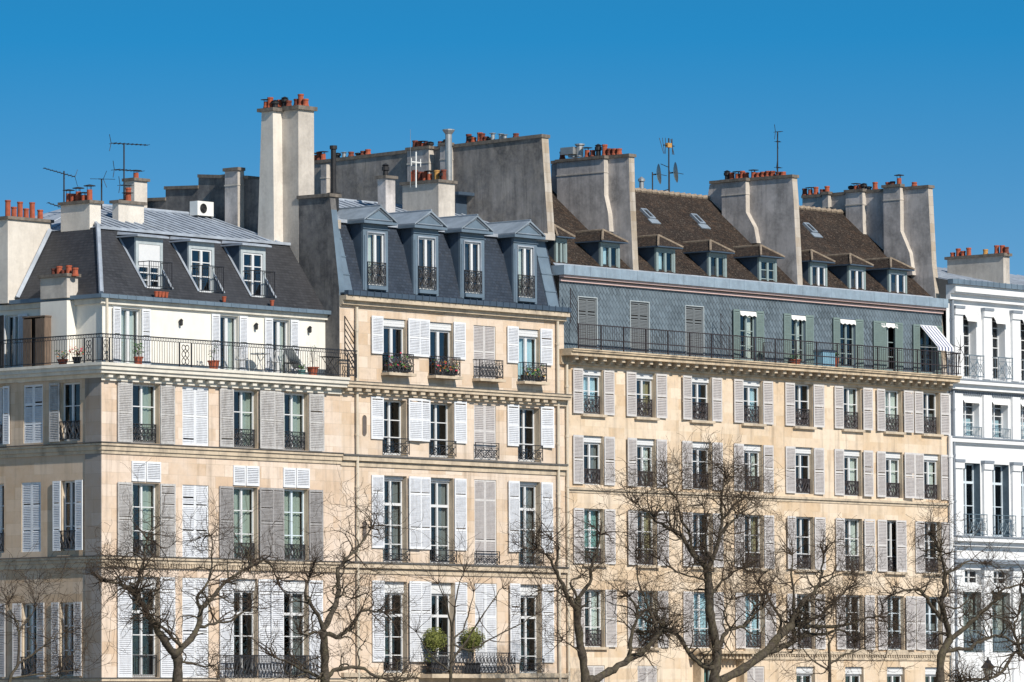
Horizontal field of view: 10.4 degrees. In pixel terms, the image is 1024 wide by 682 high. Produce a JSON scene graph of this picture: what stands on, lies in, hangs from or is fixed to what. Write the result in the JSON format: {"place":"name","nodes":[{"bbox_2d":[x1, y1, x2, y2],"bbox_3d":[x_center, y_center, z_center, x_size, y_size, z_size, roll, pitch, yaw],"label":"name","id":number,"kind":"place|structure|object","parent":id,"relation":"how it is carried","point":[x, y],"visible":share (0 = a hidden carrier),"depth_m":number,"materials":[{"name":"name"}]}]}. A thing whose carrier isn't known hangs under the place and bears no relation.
{"place":"outdoors","nodes":[
{"label":"outdoors","id":0,"kind":"place"},
{"bbox_2d":[22,315,51,366],"bbox_3d":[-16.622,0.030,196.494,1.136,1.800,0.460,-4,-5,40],"label":"storage cabinet","id":1,"kind":"object","parent":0,"point":[36,326],"visible":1,"depth_m":196.23,"materials":[{"name":"brown wood"}]},
{"bbox_2d":[314,129,572,681],"bbox_3d":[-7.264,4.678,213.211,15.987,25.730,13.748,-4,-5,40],"label":"apartment house","id":2,"kind":"structure","parent":0,"point":[447,259],"depth_m":208.94,"materials":[{"name":"stone"}]},
{"bbox_2d":[371,315,420,376],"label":"window","id":3,"kind":"structure","parent":2,"relation":"in","point":[390,339],"depth_m":206.09,"materials":[{"name":"wood"}]},
{"bbox_2d":[371,475,421,561],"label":"window","id":4,"kind":"structure","parent":2,"relation":"in","point":[399,483],"depth_m":205.94,"materials":[{"name":"wood"}]},
{"bbox_2d":[371,396,422,455],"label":"window","id":5,"kind":"structure","parent":2,"relation":"in","point":[388,417],"depth_m":206.19,"materials":[{"name":"wood"}]},
{"bbox_2d":[372,580,422,672],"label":"window","id":6,"kind":"structure","parent":2,"relation":"in","point":[399,647],"depth_m":205.69,"materials":[{"name":"wood"}]},
{"bbox_2d":[422,627,447,673],"bbox_3d":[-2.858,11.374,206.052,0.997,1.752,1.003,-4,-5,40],"label":"topiary tree","id":7,"kind":"object","parent":2,"relation":"on","point":[437,639],"visible":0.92,"depth_m":205.87,"materials":[{"name":"green plant"}]},
{"bbox_2d":[418,319,465,379],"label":"window","id":8,"kind":"structure","parent":2,"relation":"in","point":[440,336],"depth_m":208.27,"materials":[{"name":"wood"}]},
{"bbox_2d":[419,399,466,457],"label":"window","id":9,"kind":"structure","parent":2,"relation":"in","point":[437,416],"depth_m":208.22,"materials":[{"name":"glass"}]},
{"bbox_2d":[419,477,466,563],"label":"window","id":10,"kind":"structure","parent":2,"relation":"in","point":[441,505],"depth_m":207.91,"materials":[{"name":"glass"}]},
{"bbox_2d":[420,581,467,671],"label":"window","id":11,"kind":"structure","parent":2,"relation":"in","point":[440,619],"depth_m":207.71,"materials":[{"name":"wood"}]},
{"bbox_2d":[460,627,484,673],"bbox_3d":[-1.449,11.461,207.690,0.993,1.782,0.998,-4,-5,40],"label":"topiary tree","id":12,"kind":"object","parent":2,"relation":"on","point":[477,642],"visible":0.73,"depth_m":207.51,"materials":[{"name":"green plant"}]},
{"bbox_2d":[475,583,496,671],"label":"window","id":13,"kind":"structure","parent":2,"relation":"in","point":[489,619],"depth_m":209.08,"materials":[{"name":"wood"}]},
{"bbox_2d":[474,405,498,459],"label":"window","id":14,"kind":"structure","parent":2,"relation":"in","point":[485,443],"depth_m":209.49,"materials":[{"name":"wood"}]},
{"bbox_2d":[474,479,499,564],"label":"window","id":15,"kind":"structure","parent":2,"relation":"in","point":[485,503],"depth_m":209.29,"materials":[{"name":"wood"}]},
{"bbox_2d":[472,325,505,382],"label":"window","id":16,"kind":"structure","parent":2,"relation":"in","point":[485,369],"depth_m":209.62,"materials":[{"name":"wood"}]},
{"bbox_2d":[507,326,552,384],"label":"window","id":17,"kind":"structure","parent":2,"relation":"in","point":[525,352],"depth_m":211.70,"materials":[{"name":"wood"}]},
{"bbox_2d":[507,404,553,461],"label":"window","id":18,"kind":"structure","parent":2,"relation":"in","point":[523,424],"depth_m":211.96,"materials":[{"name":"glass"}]},
{"bbox_2d":[508,481,552,565],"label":"window","id":19,"kind":"structure","parent":2,"relation":"in","point":[521,489],"depth_m":211.65,"materials":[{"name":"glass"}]},
{"bbox_2d":[510,583,553,672],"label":"window","id":20,"kind":"structure","parent":2,"relation":"in","point":[515,633],"depth_m":211.39,"materials":[{"name":"wood"}]},
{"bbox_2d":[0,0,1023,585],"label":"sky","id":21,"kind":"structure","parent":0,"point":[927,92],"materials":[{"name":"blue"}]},
{"bbox_2d":[546,143,961,681],"bbox_3d":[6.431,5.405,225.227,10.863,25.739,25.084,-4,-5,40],"label":"apartment house","id":22,"kind":"structure","parent":0,"point":[657,282],"depth_m":223.22,"materials":[{"name":"stone"}]},
{"bbox_2d":[577,296,597,349],"bbox_3d":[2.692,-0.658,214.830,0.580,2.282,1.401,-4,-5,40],"label":"window","id":23,"kind":"structure","parent":22,"relation":"in","point":[587,306],"depth_m":214.77,"materials":[{"name":"grey wood"}]},
{"bbox_2d":[564,432,614,485],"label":"window","id":24,"kind":"structure","parent":22,"relation":"in","point":[589,449],"depth_m":214.62,"materials":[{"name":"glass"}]},
{"bbox_2d":[573,368,614,417],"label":"window","id":25,"kind":"structure","parent":22,"relation":"in","point":[589,382],"depth_m":214.72,"materials":[{"name":"wood"}]},
{"bbox_2d":[573,508,615,566],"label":"window","id":26,"kind":"structure","parent":22,"relation":"in","point":[594,514],"depth_m":214.41,"materials":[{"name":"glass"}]},
{"bbox_2d":[574,589,616,649],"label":"window","id":27,"kind":"structure","parent":22,"relation":"in","point":[601,638],"depth_m":214.30,"materials":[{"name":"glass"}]},
{"bbox_2d":[630,300,649,352],"bbox_3d":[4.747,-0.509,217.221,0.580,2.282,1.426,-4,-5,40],"label":"window","id":28,"kind":"structure","parent":22,"relation":"in","point":[639,310],"depth_m":217.09,"materials":[{"name":"grey wood"}]},
{"bbox_2d":[626,372,666,420],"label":"window","id":29,"kind":"structure","parent":22,"relation":"in","point":[641,406],"depth_m":217.20,"materials":[{"name":"wood"}]},
{"bbox_2d":[627,438,666,487],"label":"window","id":30,"kind":"structure","parent":22,"relation":"in","point":[638,447],"depth_m":217.04,"materials":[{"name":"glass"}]},
{"bbox_2d":[638,666,656,681],"bbox_3d":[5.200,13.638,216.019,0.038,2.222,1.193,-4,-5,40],"label":"window","id":31,"kind":"structure","parent":22,"relation":"in","point":[649,676],"depth_m":216.09,"materials":[{"name":"wood"}]},
{"bbox_2d":[628,510,668,567],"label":"window","id":32,"kind":"structure","parent":22,"relation":"in","point":[630,560],"depth_m":216.83,"materials":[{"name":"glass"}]},
{"bbox_2d":[628,590,668,649],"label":"window","id":33,"kind":"structure","parent":22,"relation":"in","point":[640,627],"depth_m":216.41,"materials":[{"name":"wood"}]},
{"bbox_2d":[685,305,704,356],"bbox_3d":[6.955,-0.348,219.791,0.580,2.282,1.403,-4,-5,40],"label":"window","id":34,"kind":"structure","parent":22,"relation":"in","point":[694,316],"depth_m":219.71,"materials":[{"name":"grey wood"}]},
{"bbox_2d":[683,375,721,423],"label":"window","id":35,"kind":"structure","parent":22,"relation":"in","point":[697,409],"depth_m":219.81,"materials":[{"name":"wood"}]},
{"bbox_2d":[682,441,722,489],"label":"window","id":36,"kind":"structure","parent":22,"relation":"in","point":[696,444],"depth_m":219.44,"materials":[{"name":"wood"}]},
{"bbox_2d":[683,512,723,569],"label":"window","id":37,"kind":"structure","parent":22,"relation":"in","point":[719,563],"depth_m":219.55,"materials":[{"name":"wood"}]},
{"bbox_2d":[683,591,723,650],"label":"window","id":38,"kind":"structure","parent":22,"relation":"in","point":[699,640],"depth_m":218.96,"materials":[{"name":"wood"}]},
{"bbox_2d":[733,309,764,360],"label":"window","id":39,"kind":"structure","parent":22,"relation":"in","point":[750,323],"depth_m":222.51,"materials":[{"name":"green wood"}]},
{"bbox_2d":[734,379,773,426],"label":"window","id":40,"kind":"structure","parent":22,"relation":"in","point":[748,412],"depth_m":222.30,"materials":[{"name":"wood"}]},
{"bbox_2d":[734,443,773,491],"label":"window","id":41,"kind":"structure","parent":22,"relation":"in","point":[767,449],"depth_m":222.19,"materials":[{"name":"wood"}]},
{"bbox_2d":[734,515,774,570],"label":"window","id":42,"kind":"structure","parent":22,"relation":"in","point":[771,547],"depth_m":222.03,"materials":[{"name":"wood"}]},
{"bbox_2d":[735,592,775,650],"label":"window","id":43,"kind":"structure","parent":22,"relation":"in","point":[747,646],"depth_m":221.48,"materials":[{"name":"wood"}]},
{"bbox_2d":[784,313,813,364],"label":"window","id":44,"kind":"structure","parent":22,"relation":"in","point":[796,326],"depth_m":224.97,"materials":[{"name":"green wood"}]},
{"bbox_2d":[785,382,824,429],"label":"window","id":45,"kind":"structure","parent":22,"relation":"in","point":[801,415],"depth_m":224.81,"materials":[{"name":"wood"}]},
{"bbox_2d":[785,446,824,494],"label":"window","id":46,"kind":"structure","parent":22,"relation":"in","point":[800,458],"depth_m":224.59,"materials":[{"name":"wood"}]},
{"bbox_2d":[787,516,825,571],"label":"window","id":47,"kind":"structure","parent":22,"relation":"in","point":[801,528],"depth_m":224.48,"materials":[{"name":"wood"}]},
{"bbox_2d":[787,594,825,651],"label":"window","id":48,"kind":"structure","parent":22,"relation":"in","point":[810,640],"depth_m":224.20,"materials":[{"name":"wood"}]},
{"bbox_2d":[833,317,863,368],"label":"window","id":49,"kind":"structure","parent":22,"relation":"in","point":[845,330],"depth_m":227.51,"materials":[{"name":"green wood"}]},
{"bbox_2d":[834,386,872,431],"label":"window","id":50,"kind":"structure","parent":22,"relation":"in","point":[848,418],"depth_m":227.24,"materials":[{"name":"wood"}]},
{"bbox_2d":[834,449,873,496],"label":"window","id":51,"kind":"structure","parent":22,"relation":"in","point":[849,483],"depth_m":227.07,"materials":[{"name":"wood"}]},
{"bbox_2d":[836,595,874,651],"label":"window","id":52,"kind":"structure","parent":22,"relation":"in","point":[867,601],"depth_m":226.68,"materials":[{"name":"wood"}]},
{"bbox_2d":[836,518,875,573],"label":"window","id":53,"kind":"structure","parent":22,"relation":"in","point":[854,528],"depth_m":226.90,"materials":[{"name":"wood"}]},
{"bbox_2d":[873,321,903,370],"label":"window","id":54,"kind":"structure","parent":22,"relation":"in","point":[885,334],"depth_m":229.30,"materials":[{"name":"green wood"}]},
{"bbox_2d":[877,520,907,574],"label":"window","id":55,"kind":"structure","parent":22,"relation":"in","point":[894,538],"depth_m":228.63,"materials":[{"name":"wood"}]},
{"bbox_2d":[877,388,913,434],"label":"window","id":56,"kind":"structure","parent":22,"relation":"in","point":[889,421],"depth_m":229.30,"materials":[{"name":"wood"}]},
{"bbox_2d":[877,451,915,497],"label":"window","id":57,"kind":"structure","parent":22,"relation":"in","point":[890,485],"depth_m":229.13,"materials":[{"name":"wood"}]},
{"bbox_2d":[878,596,915,651],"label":"window","id":58,"kind":"structure","parent":22,"relation":"in","point":[911,608],"depth_m":228.79,"materials":[{"name":"wood"}]},
{"bbox_2d":[913,324,942,373],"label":"window","id":59,"kind":"structure","parent":22,"relation":"in","point":[921,340],"depth_m":231.60,"materials":[{"name":"green wood"}]},
{"bbox_2d":[914,391,949,436],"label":"window","id":60,"kind":"structure","parent":22,"relation":"in","point":[925,403],"depth_m":231.32,"materials":[{"name":"wood"}]},
{"bbox_2d":[915,453,948,499],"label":"window","id":61,"kind":"structure","parent":22,"relation":"in","point":[928,465],"depth_m":231.10,"materials":[{"name":"wood"}]},
{"bbox_2d":[915,521,949,575],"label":"window","id":62,"kind":"structure","parent":22,"relation":"in","point":[918,553],"depth_m":230.64,"materials":[{"name":"wood"}]},
{"bbox_2d":[916,596,950,652],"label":"window","id":63,"kind":"structure","parent":22,"relation":"in","point":[927,615],"depth_m":230.36,"materials":[{"name":"wood"}]},
{"bbox_2d":[920,325,953,351],"bbox_3d":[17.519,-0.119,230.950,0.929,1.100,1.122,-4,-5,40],"label":"sun awning","id":64,"kind":"object","parent":22,"relation":"attached to","point":[938,338],"visible":1,"depth_m":230.88,"materials":[{"name":"fabric"}]},
{"bbox_2d":[937,245,1023,681],"bbox_3d":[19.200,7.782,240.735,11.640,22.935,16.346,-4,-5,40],"label":"apartment house","id":65,"kind":"structure","parent":0,"point":[983,312],"depth_m":233.84,"materials":[{"name":"white paint"}]},
{"bbox_2d":[942,310,984,378],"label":"window","id":66,"kind":"structure","parent":65,"relation":"in","point":[970,318],"depth_m":233.59,"materials":[{"name":"white glass"}]},
{"bbox_2d":[947,398,981,436],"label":"window","id":67,"kind":"structure","parent":65,"relation":"in","point":[971,427],"depth_m":233.48,"materials":[{"name":"white glass"}]},
{"bbox_2d":[948,463,987,535],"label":"window","id":68,"kind":"structure","parent":65,"relation":"in","point":[971,472],"depth_m":233.36,"materials":[{"name":"white glass"}]},
{"bbox_2d":[963,592,984,651],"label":"window","id":69,"kind":"structure","parent":65,"relation":"in","point":[975,635],"depth_m":232.74,"materials":[{"name":"grey glass"}]},
{"bbox_2d":[992,400,1010,438],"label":"window","id":70,"kind":"structure","parent":65,"relation":"in","point":[1000,430],"depth_m":235.02,"materials":[{"name":"white glass"}]},
{"bbox_2d":[992,313,1012,380],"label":"window","id":71,"kind":"structure","parent":65,"relation":"in","point":[999,320],"depth_m":235.14,"materials":[{"name":"white glass"}]},
{"bbox_2d":[992,593,1012,651],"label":"window","id":72,"kind":"structure","parent":65,"relation":"in","point":[996,631],"depth_m":234.22,"materials":[{"name":"grey glass"}]},
{"bbox_2d":[992,464,1015,536],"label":"window","id":73,"kind":"structure","parent":65,"relation":"in","point":[1000,474],"depth_m":234.91,"materials":[{"name":"white glass"}]},
{"bbox_3d":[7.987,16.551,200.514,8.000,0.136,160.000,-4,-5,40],"label":"quay walk","id":74,"kind":"structure","parent":0,"visible":0},
{"bbox_2d":[0,537,127,681],"bbox_3d":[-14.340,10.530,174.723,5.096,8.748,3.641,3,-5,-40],"label":"bare tree","id":75,"kind":"object","parent":74,"relation":"on","point":[18,662],"visible":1,"depth_m":174.57,"materials":[{"name":"brown plant"}]},
{"bbox_2d":[56,457,324,681],"bbox_3d":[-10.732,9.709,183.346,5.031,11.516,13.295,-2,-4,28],"label":"bare tree","id":76,"kind":"object","parent":74,"relation":"on","point":[134,590],"visible":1,"depth_m":182.09,"materials":[{"name":"brown plant"}]},
{"bbox_2d":[230,464,444,681],"bbox_3d":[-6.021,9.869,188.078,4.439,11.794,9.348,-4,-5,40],"label":"bare tree","id":77,"kind":"object","parent":74,"relation":"on","point":[325,675],"visible":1,"depth_m":188.17,"materials":[{"name":"brown plant"}]},
{"bbox_2d":[385,525,587,681],"bbox_3d":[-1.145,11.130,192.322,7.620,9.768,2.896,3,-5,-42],"label":"bare tree","id":78,"kind":"object","parent":74,"relation":"on","point":[452,657],"visible":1,"depth_m":192.27,"materials":[{"name":"brown plant"}]},
{"bbox_2d":[497,489,652,681],"bbox_3d":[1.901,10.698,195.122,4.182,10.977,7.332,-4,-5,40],"label":"bare tree","id":79,"kind":"object","parent":74,"relation":"on","point":[576,605],"visible":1,"depth_m":195.33,"materials":[{"name":"brown plant"}]},
{"bbox_2d":[581,504,713,681],"bbox_3d":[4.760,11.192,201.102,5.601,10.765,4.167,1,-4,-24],"label":"bare tree","id":80,"kind":"object","parent":74,"relation":"on","point":[629,657],"visible":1,"depth_m":200.83,"materials":[{"name":"brown plant"}]},
{"bbox_2d":[579,422,808,681],"bbox_3d":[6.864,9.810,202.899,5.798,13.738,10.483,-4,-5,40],"label":"bare tree","id":81,"kind":"object","parent":74,"relation":"on","point":[715,642],"visible":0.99,"depth_m":202.52,"materials":[{"name":"brown plant"}]},
{"bbox_2d":[707,497,928,681],"bbox_3d":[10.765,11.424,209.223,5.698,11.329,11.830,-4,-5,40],"label":"bare tree","id":82,"kind":"object","parent":74,"relation":"on","point":[770,647],"visible":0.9,"depth_m":209.69,"materials":[{"name":"brown plant"}]},
{"bbox_2d":[758,568,934,681],"bbox_3d":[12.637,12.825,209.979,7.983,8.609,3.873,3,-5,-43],"label":"bare tree","id":83,"kind":"object","parent":74,"relation":"on","point":[830,662],"visible":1,"depth_m":208.90,"materials":[{"name":"brown plant"}]},
{"bbox_2d":[850,489,1023,681],"bbox_3d":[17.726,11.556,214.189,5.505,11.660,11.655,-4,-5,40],"label":"bare tree","id":84,"kind":"object","parent":74,"relation":"on","point":[944,650],"visible":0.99,"depth_m":213.96,"materials":[{"name":"brown plant"}]},
{"bbox_2d":[927,567,1023,681],"bbox_3d":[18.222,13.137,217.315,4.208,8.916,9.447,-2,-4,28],"label":"bare tree","id":85,"kind":"object","parent":74,"relation":"on","point":[958,677],"visible":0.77,"depth_m":217.46,"materials":[{"name":"brown plant"}]},
{"bbox_3d":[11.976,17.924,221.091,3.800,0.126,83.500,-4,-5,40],"label":"pavement","id":86,"kind":"structure","parent":0,"visible":0},
{"bbox_2d":[0,94,356,681],"bbox_3d":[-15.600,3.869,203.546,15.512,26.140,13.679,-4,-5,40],"label":"apartment house","id":87,"kind":"structure","parent":86,"relation":"on","point":[88,274],"depth_m":198.18,"materials":[{"name":"stone"}]},
{"bbox_2d":[0,484,3,552],"bbox_3d":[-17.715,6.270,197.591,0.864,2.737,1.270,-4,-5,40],"label":"window","id":88,"kind":"structure","parent":87,"relation":"in","point":[1,485],"depth_m":197.28,"materials":[{"name":"wood"}]},
{"bbox_2d":[0,604,4,676],"bbox_3d":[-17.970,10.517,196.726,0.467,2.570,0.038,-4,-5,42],"label":"window","id":89,"kind":"structure","parent":87,"relation":"in","point":[2,638],"depth_m":196.63,"materials":[{"name":"wood"}]},
{"bbox_2d":[0,383,9,444],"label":"window","id":90,"kind":"structure","parent":87,"relation":"in","point":[4,393],"depth_m":197.09,"materials":[{"name":"wood"}]},
{"bbox_2d":[4,314,27,367],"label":"window","id":91,"kind":"structure","parent":87,"relation":"in","point":[13,324],"depth_m":198.29,"materials":[{"name":"glass"}]},
{"bbox_2d":[12,603,43,676],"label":"window","id":92,"kind":"structure","parent":87,"relation":"in","point":[24,641],"depth_m":196.08,"materials":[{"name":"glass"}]},
{"bbox_2d":[22,482,40,551],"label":"window","id":93,"kind":"structure","parent":87,"relation":"in","point":[31,491],"depth_m":196.13,"materials":[{"name":"wood"}]},
{"bbox_2d":[24,380,50,442],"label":"window","id":94,"kind":"structure","parent":87,"relation":"in","point":[33,394],"depth_m":196.32,"materials":[{"name":"wood"}]},
{"bbox_2d":[49,378,83,441],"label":"window","id":95,"kind":"structure","parent":87,"relation":"in","point":[67,429],"depth_m":195.51,"materials":[{"name":"wood"}]},
{"bbox_2d":[51,602,81,675],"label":"window","id":96,"kind":"structure","parent":87,"relation":"in","point":[56,604],"depth_m":194.84,"materials":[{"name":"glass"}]},
{"bbox_2d":[52,480,82,550],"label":"window","id":97,"kind":"structure","parent":87,"relation":"in","point":[72,490],"depth_m":195.08,"materials":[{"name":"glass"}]},
{"bbox_2d":[113,306,150,364],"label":"window","id":98,"kind":"structure","parent":87,"relation":"in","point":[127,321],"depth_m":196.70,"materials":[{"name":"white paint"}]},
{"bbox_2d":[117,382,174,443],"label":"window","id":99,"kind":"structure","parent":87,"relation":"in","point":[140,402],"depth_m":196.27,"materials":[{"name":"wood"}]},
{"bbox_2d":[117,576,174,676],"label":"window","id":100,"kind":"structure","parent":87,"relation":"in","point":[130,663],"depth_m":195.75,"materials":[{"name":"wood"}]},
{"bbox_2d":[117,482,175,556],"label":"window","id":101,"kind":"structure","parent":87,"relation":"in","point":[142,492],"depth_m":196.03,"materials":[{"name":"wood"}]},
{"bbox_2d":[182,386,208,445],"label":"window","id":102,"kind":"structure","parent":87,"relation":"in","point":[195,400],"depth_m":197.71,"materials":[{"name":"wood"}]},
{"bbox_2d":[182,485,208,558],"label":"window","id":103,"kind":"structure","parent":87,"relation":"in","point":[189,492],"depth_m":197.43,"materials":[{"name":"wood"}]},
{"bbox_2d":[182,577,208,677],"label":"window","id":104,"kind":"structure","parent":87,"relation":"in","point":[188,670],"depth_m":197.09,"materials":[{"name":"wood"}]},
{"bbox_2d":[190,201,213,218],"bbox_3d":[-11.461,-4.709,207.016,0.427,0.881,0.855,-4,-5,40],"label":"air conditioner","id":105,"kind":"object","parent":87,"relation":"on","point":[201,208],"visible":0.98,"depth_m":206.80,"materials":[{"name":"white metal"}]},
{"bbox_2d":[211,314,247,370],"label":"window","id":106,"kind":"structure","parent":87,"relation":"in","point":[223,327],"depth_m":200.58,"materials":[{"name":"white paint"}]},
{"bbox_2d":[219,578,270,677],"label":"window","id":107,"kind":"structure","parent":87,"relation":"in","point":[242,628],"depth_m":199.61,"materials":[{"name":"wood"}]},
{"bbox_2d":[219,486,273,560],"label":"window","id":108,"kind":"structure","parent":87,"relation":"in","point":[236,496],"depth_m":199.75,"materials":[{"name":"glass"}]},
{"bbox_2d":[220,388,275,448],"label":"window","id":109,"kind":"structure","parent":87,"relation":"in","point":[242,405],"depth_m":200.09,"materials":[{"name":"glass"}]},
{"bbox_2d":[265,318,298,373],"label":"window","id":110,"kind":"structure","parent":87,"relation":"in","point":[277,331],"depth_m":202.60,"materials":[{"name":"white paint"}]},
{"bbox_2d":[270,488,323,561],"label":"window","id":111,"kind":"structure","parent":87,"relation":"in","point":[292,504],"depth_m":201.81,"materials":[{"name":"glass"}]},
{"bbox_2d":[271,579,322,677],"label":"window","id":112,"kind":"structure","parent":87,"relation":"in","point":[284,627],"depth_m":201.52,"materials":[{"name":"wood"}]},
{"bbox_2d":[270,391,324,450],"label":"window","id":113,"kind":"structure","parent":87,"relation":"in","point":[292,431],"depth_m":202.11,"materials":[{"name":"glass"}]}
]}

